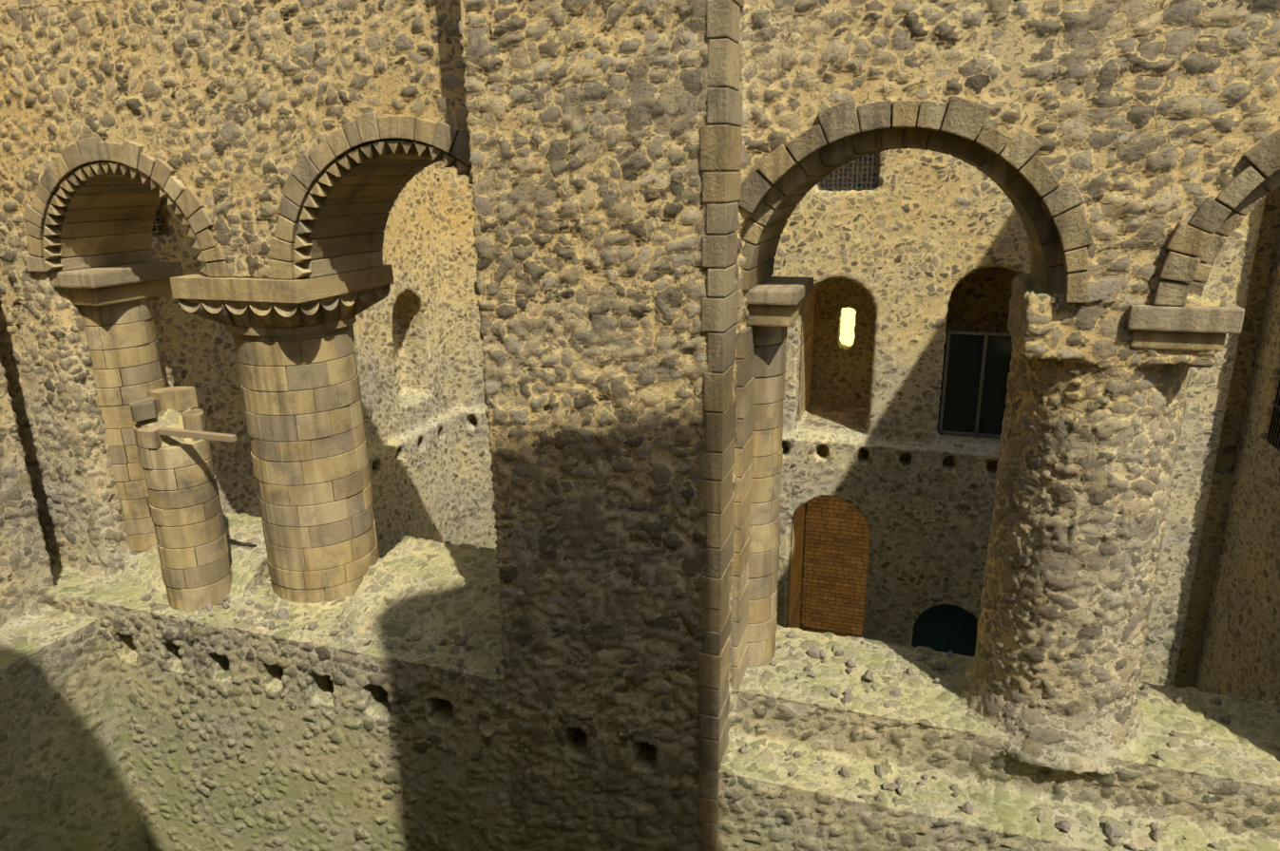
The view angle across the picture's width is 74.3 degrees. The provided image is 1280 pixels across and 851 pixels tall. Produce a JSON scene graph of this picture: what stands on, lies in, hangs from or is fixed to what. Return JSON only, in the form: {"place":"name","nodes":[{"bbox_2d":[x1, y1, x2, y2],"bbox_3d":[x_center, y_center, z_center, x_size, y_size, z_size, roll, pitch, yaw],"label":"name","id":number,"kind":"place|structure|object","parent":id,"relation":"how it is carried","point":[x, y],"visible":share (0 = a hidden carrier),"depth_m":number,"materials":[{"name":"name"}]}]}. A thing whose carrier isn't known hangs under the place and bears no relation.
{"place":"outdoors","nodes":[
{"label":"outdoors","id":0,"kind":"place"},
{"bbox_2d":[840,307,856,345],"bbox_3d":[5.194,-2.585,20.780,1.200,2.000,0.050,5,18,18],"label":"window","id":1,"kind":"structure","parent":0,"point":[847,328],"depth_m":20.82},
{"label":"ground","id":2,"kind":"structure","parent":0,"visible":0},
{"bbox_2d":[0,0,102,11],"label":"cross wall","id":3,"kind":"structure","parent":2,"relation":"on","point":[4,4],"depth_m":9.61,"materials":[{"name":"beige stone"}]},
{"bbox_2d":[0,0,1279,850],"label":"cross wall","id":4,"kind":"structure","parent":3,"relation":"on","point":[573,599],"depth_m":8.34,"materials":[{"name":"beige stone"}]},
{"bbox_2d":[49,261,183,305],"bbox_3d":[-7.245,-1.936,11.419,1.340,0.440,1.400,5,18,18],"label":"column capital","id":5,"kind":"object","parent":4,"relation":"attached to","point":[105,285],"visible":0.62,"depth_m":10.97,"materials":[{"name":"beige stone"}]},
{"bbox_2d":[78,297,166,554],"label":"column","id":6,"kind":"structure","parent":4,"relation":"attached to","point":[124,352],"depth_m":11.47,"materials":[{"name":"beige stone"}]},
{"bbox_2d":[129,386,232,611],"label":"broken column","id":7,"kind":"structure","parent":4,"relation":"on","point":[185,510],"depth_m":10.68,"materials":[{"name":"beige stone"}]},
{"bbox_2d":[156,427,236,442],"bbox_3d":[-5.353,0.111,10.194,1.150,0.080,0.080,5,18,18],"label":"timber bar","id":8,"kind":"object","parent":7,"relation":"attached to","point":[200,435],"visible":0.9,"depth_m":10.15,"materials":[{"name":"brown wood"}]},
{"bbox_2d":[23,111,472,279],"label":"arch voussoirs","id":9,"kind":"object","parent":4,"relation":"on","point":[356,165],"visible":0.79,"depth_m":9.74,"materials":[{"name":"beige stone"}]},
{"bbox_2d":[232,324,379,603],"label":"column","id":10,"kind":"structure","parent":4,"relation":"on","point":[301,400],"depth_m":10.55,"materials":[{"name":"beige stone"}]},
{"bbox_2d":[169,264,393,335],"bbox_3d":[-4.348,-1.585,10.491,1.800,0.670,1.800,5,18,18],"label":"capital","id":11,"kind":"object","parent":10,"relation":"on","point":[246,306],"visible":0.98,"depth_m":9.83,"materials":[{"name":"beige stone"}]},
{"bbox_2d":[129,588,1279,850],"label":"loose stones","id":12,"kind":"object","parent":4,"relation":"on","point":[1114,835],"visible":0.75,"depth_m":9.03,"materials":[{"name":"grey stone"}]},
{"bbox_2d":[697,0,744,850],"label":"corner quoins","id":13,"kind":"object","parent":4,"relation":"attached to","point":[720,146],"visible":0.85,"depth_m":7.64,"materials":[{"name":"beige stone"}]},
{"bbox_2d":[729,325,787,689],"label":"column","id":14,"kind":"structure","parent":4,"relation":"attached to","point":[760,376],"depth_m":8.83,"materials":[{"name":"beige stone"}]},
{"bbox_2d":[745,276,813,326],"bbox_3d":[1.396,-1.270,8.592,0.570,0.360,1.160,5,18,18],"label":"capital","id":15,"kind":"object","parent":14,"relation":"on","point":[774,301],"depth_m":8.15,"materials":[{"name":"beige stone"}]},
{"bbox_2d":[738,95,1279,305],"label":"arch voussoirs","id":16,"kind":"object","parent":4,"relation":"on","point":[1243,193],"visible":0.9,"depth_m":6.99,"materials":[{"name":"beige stone"}]},
{"bbox_2d":[1126,291,1244,351],"bbox_3d":[4.588,-0.973,7.426,0.790,0.360,1.510,5,18,18],"label":"capital","id":17,"kind":"object","parent":4,"relation":"attached to","point":[1160,327],"visible":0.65,"depth_m":6.76,"materials":[{"name":"beige stone"}]},
{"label":"keep walls","id":18,"kind":"object","parent":2,"relation":"on","visible":0},
{"bbox_2d":[0,358,149,850],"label":"end wall","id":19,"kind":"structure","parent":18,"relation":"on","point":[66,782],"depth_m":11.04,"materials":[{"name":"beige stone"}]},
{"bbox_2d":[152,162,470,558],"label":"end wall","id":20,"kind":"structure","parent":18,"relation":"on","point":[412,429],"depth_m":18.66,"materials":[{"name":"beige stone"}]},
{"bbox_2d":[151,202,165,236],"bbox_3d":[-7.429,-3.301,12.560,0.024,1.050,0.800,5,18,18],"label":"window grille","id":21,"kind":"object","parent":20,"relation":"attached to","point":[161,224],"depth_m":12.87,"materials":[{"name":"metal"}]},
{"bbox_2d":[1204,319,1279,703],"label":"end wall","id":22,"kind":"structure","parent":18,"relation":"on","point":[1245,662],"depth_m":13.10,"materials":[{"name":"beige stone"}]},
{"bbox_2d":[1266,369,1279,450],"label":"grille","id":23,"kind":"object","parent":22,"relation":"in","point":[1275,404],"visible":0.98,"depth_m":12.90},
{"bbox_3d":[4.035,0.104,19.873,25.000,25.000,3.220,5,18,18],"label":"wall","id":24,"kind":"object","parent":2,"relation":"on","visible":0},
{"bbox_2d":[435,147,1279,688],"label":"wall","id":25,"kind":"structure","parent":24,"relation":"on","point":[914,257],"depth_m":17.73,"materials":[{"name":"beige stone"}]},
{"bbox_2d":[788,496,869,636],"bbox_3d":[4.652,3.455,20.406,1.710,4.655,2.060,5,18,18],"label":"doorway","id":26,"kind":"structure","parent":25,"relation":"attached to","point":[836,545],"depth_m":21.41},
{"bbox_2d":[798,284,875,429],"bbox_3d":[4.570,-1.811,19.155,1.530,3.305,1.880,5,18,18],"label":"window recess","id":27,"kind":"object","parent":25,"relation":"on","point":[806,358],"visible":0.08,"depth_m":19.47,"materials":[{"name":"brown stone"}]},
{"bbox_2d":[818,152,878,191],"bbox_3d":[4.151,-5.149,16.834,1.300,1.000,0.024,5,18,18],"label":"grille","id":28,"kind":"object","parent":25,"relation":"attached to","point":[852,172],"visible":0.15,"depth_m":16.82,"materials":[{"name":"metal"}]},
{"bbox_2d":[911,604,977,656],"bbox_3d":[6.992,4.725,19.271,1.700,2.400,0.060,5,18,18],"label":"arched opening","id":29,"kind":"object","parent":25,"relation":"attached to","point":[945,628],"visible":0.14,"depth_m":19.22,"materials":[{"name":"black"}]},
{"bbox_2d":[938,330,1011,438],"bbox_3d":[7.123,-0.851,17.630,1.500,2.220,0.080,5,18,18],"label":"screen frame","id":30,"kind":"object","parent":25,"relation":"on","point":[985,334],"visible":0.56,"depth_m":17.68,"materials":[{"name":"metal"}]},
{"bbox_2d":[936,331,1012,435],"bbox_3d":[7.126,-0.845,17.642,1.700,2.200,0.020,5,18,18],"label":"glass screen","id":31,"kind":"object","parent":30,"relation":"attached to","point":[963,380],"depth_m":17.66,"materials":[{"name":"black glass"}]},
{"bbox_2d":[1138,196,1265,686],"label":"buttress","id":32,"kind":"structure","parent":25,"relation":"attached to","point":[1230,277],"depth_m":15.89,"materials":[{"name":"beige stone"}]},
{"bbox_2d":[1173,263,1210,472],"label":"buttress quoins","id":33,"kind":"object","parent":32,"relation":"attached to","point":[1184,405],"visible":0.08,"depth_m":15.47,"materials":[{"name":"beige stone"}]},
{"bbox_2d":[1191,218,1279,692],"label":"buttress","id":34,"kind":"structure","parent":25,"relation":"attached to","point":[1258,382],"depth_m":15.42,"materials":[{"name":"beige stone"}]},
{"bbox_3d":[-1.244,0.574,10.013,0.367,3.892,1.447,5,18,18],"label":"wall pier","id":35,"kind":"object","parent":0,"visible":0},
{"bbox_2d":[474,282,479,312],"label":"impost pier","id":36,"kind":"structure","parent":35,"relation":"on","point":[475,289],"depth_m":9.02,"materials":[{"name":"beige stone"}]}
]}

